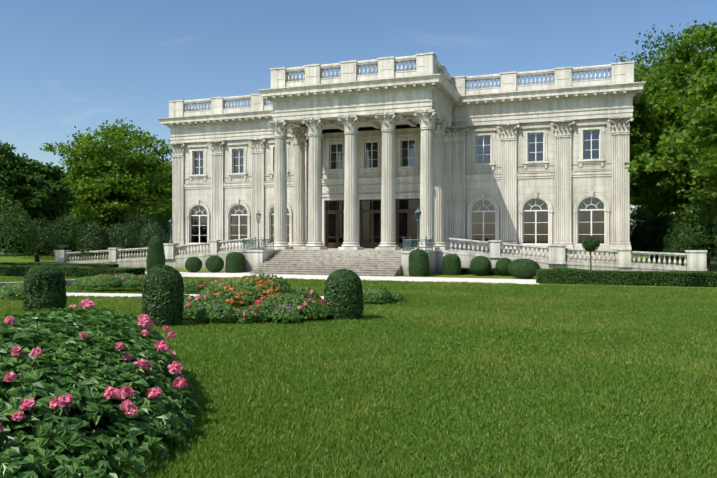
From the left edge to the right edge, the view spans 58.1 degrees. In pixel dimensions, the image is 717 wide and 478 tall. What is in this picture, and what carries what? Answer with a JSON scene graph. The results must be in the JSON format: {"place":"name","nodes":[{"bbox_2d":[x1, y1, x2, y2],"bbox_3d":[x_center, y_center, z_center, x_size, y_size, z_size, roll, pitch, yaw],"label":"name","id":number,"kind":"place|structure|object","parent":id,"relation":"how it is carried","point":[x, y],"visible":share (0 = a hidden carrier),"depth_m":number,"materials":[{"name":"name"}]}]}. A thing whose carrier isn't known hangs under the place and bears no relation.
{"place":"outdoors","nodes":[
{"label":"outdoors","id":0,"kind":"place"},
{"bbox_2d":[0,24,716,269],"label":"tree","id":1,"kind":"object","parent":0,"point":[28,193],"depth_m":70.05,"materials":[{"name":"green plant"}]},
{"bbox_2d":[40,20,716,234],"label":"tree leaves","id":2,"kind":"object","parent":1,"relation":"attached to","point":[675,115],"visible":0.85,"depth_m":60.78,"materials":[{"name":"green plant"}]},
{"bbox_2d":[0,251,716,477],"bbox_3d":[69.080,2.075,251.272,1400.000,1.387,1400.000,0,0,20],"label":"lawn ground","id":3,"kind":"structure","parent":0,"point":[9,258],"depth_m":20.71,"materials":[{"name":"green plant"}]},
{"bbox_2d":[0,279,75,285],"bbox_3d":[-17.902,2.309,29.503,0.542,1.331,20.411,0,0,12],"label":"stone kerb","id":4,"kind":"structure","parent":3,"relation":"on","point":[69,281],"depth_m":34.25,"materials":[{"name":"white stone"}]},
{"bbox_2d":[0,305,201,477],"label":"peony leaves","id":5,"kind":"object","parent":3,"relation":"on","point":[94,367],"visible":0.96,"depth_m":5.31,"materials":[{"name":"plant"}]},
{"bbox_2d":[0,273,405,322],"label":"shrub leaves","id":6,"kind":"object","parent":3,"relation":"on","point":[211,312],"visible":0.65,"depth_m":17.31,"materials":[{"name":"green plant"}]},
{"bbox_2d":[0,274,323,431],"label":"pink flowers","id":7,"kind":"object","parent":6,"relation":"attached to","point":[174,367],"visible":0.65,"depth_m":5.61,"materials":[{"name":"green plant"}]},
{"bbox_2d":[203,276,286,303],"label":"orange flowers","id":8,"kind":"object","parent":6,"relation":"attached to","point":[255,281],"visible":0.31,"depth_m":17.57,"materials":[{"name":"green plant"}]},
{"bbox_2d":[202,304,298,313],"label":"purple flowers","id":9,"kind":"object","parent":6,"relation":"on","point":[288,307],"visible":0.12,"depth_m":16.23,"materials":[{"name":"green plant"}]},
{"bbox_2d":[86,274,330,308],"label":"red flowers","id":10,"kind":"object","parent":3,"relation":"on","point":[263,297],"visible":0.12,"depth_m":17.33,"materials":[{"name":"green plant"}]},
{"bbox_2d":[66,271,539,298],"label":"gravel paths","id":11,"kind":"structure","parent":3,"relation":"on","point":[374,278],"depth_m":45.17,"materials":[{"name":"white gravel"}]},
{"bbox_2d":[22,235,599,326],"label":"topiary bushes","id":12,"kind":"object","parent":3,"relation":"on","point":[159,271],"visible":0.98,"depth_m":18.41,"materials":[{"name":"green plant"}]},
{"bbox_2d":[0,221,716,452],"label":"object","id":13,"kind":"object","parent":3,"relation":"on","point":[17,271],"visible":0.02,"depth_m":39.59,"materials":[{"name":"green plant"}]},
{"bbox_2d":[0,261,716,286],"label":"hedge leaves","id":14,"kind":"object","parent":3,"relation":"on","point":[562,270],"visible":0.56,"depth_m":39.67,"materials":[{"name":"green plant"}]},
{"bbox_2d":[12,209,716,262],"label":"bushes","id":15,"kind":"object","parent":3,"relation":"on","point":[128,227],"visible":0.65,"depth_m":65.52,"materials":[{"name":"green plant"}]},
{"bbox_2d":[54,238,707,276],"bbox_3d":[-2.446,1.328,56.708,58.320,2.882,14.380,0,0,20],"label":"terrace stone","id":16,"kind":"object","parent":3,"relation":"on","point":[388,263],"visible":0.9,"depth_m":51.03,"materials":[{"name":"white stone"}]},
{"bbox_2d":[56,208,432,249],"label":"lamp posts","id":17,"kind":"object","parent":16,"relation":"on","point":[62,247],"visible":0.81,"depth_m":54.68,"materials":[{"name":"black metal"}]},
{"bbox_2d":[169,212,432,250],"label":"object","id":18,"kind":"object","parent":16,"relation":"on","point":[407,243],"visible":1,"depth_m":50.73,"materials":[{"name":"metal"}]},
{"bbox_2d":[67,240,686,265],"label":"terrace balusters","id":19,"kind":"object","parent":16,"relation":"on","point":[473,249],"visible":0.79,"depth_m":50.57,"materials":[{"name":"stone"}]},
{"bbox_2d":[157,52,645,249],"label":"mansion","id":20,"kind":"structure","parent":3,"relation":"on","point":[405,97],"depth_m":57.12,"materials":[{"name":"white stone"}]},
{"bbox_2d":[0,0,716,225],"label":"sky","id":21,"kind":"structure","parent":0,"point":[65,64],"materials":[{"name":"blue"}]},
{"bbox_2d":[322,124,419,132],"bbox_3d":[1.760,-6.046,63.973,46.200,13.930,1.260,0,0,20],"label":"porch ceiling","id":22,"kind":"structure","parent":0,"point":[365,129],"depth_m":64.97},
{"bbox_2d":[180,118,630,261],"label":"mansion walls","id":23,"kind":"structure","parent":0,"point":[580,186],"depth_m":59.62,"materials":[{"name":"white stone"}]},
{"bbox_2d":[326,198,419,248],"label":"doors","id":24,"kind":"structure","parent":23,"relation":"in","point":[372,244],"depth_m":63.45,"materials":[{"name":"brown wood"}]},
{"bbox_2d":[327,200,419,242],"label":"door frames","id":25,"kind":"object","parent":24,"relation":"in","point":[401,204],"visible":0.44,"depth_m":63.39,"materials":[{"name":"brown wood"}]},
{"bbox_2d":[190,130,604,243],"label":"window frames","id":26,"kind":"structure","parent":23,"relation":"in","point":[483,234],"depth_m":59.55,"materials":[{"name":"white wood"}]},
{"bbox_2d":[191,131,603,243],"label":"window panes","id":27,"kind":"structure","parent":26,"relation":"in","point":[584,222],"depth_m":59.62,"materials":[{"name":"grey glass"}]},
{"bbox_2d":[168,60,633,246],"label":"ornamental trim","id":28,"kind":"structure","parent":23,"relation":"attached to","point":[355,244],"depth_m":56.27,"materials":[{"name":"white stone"}]}
]}

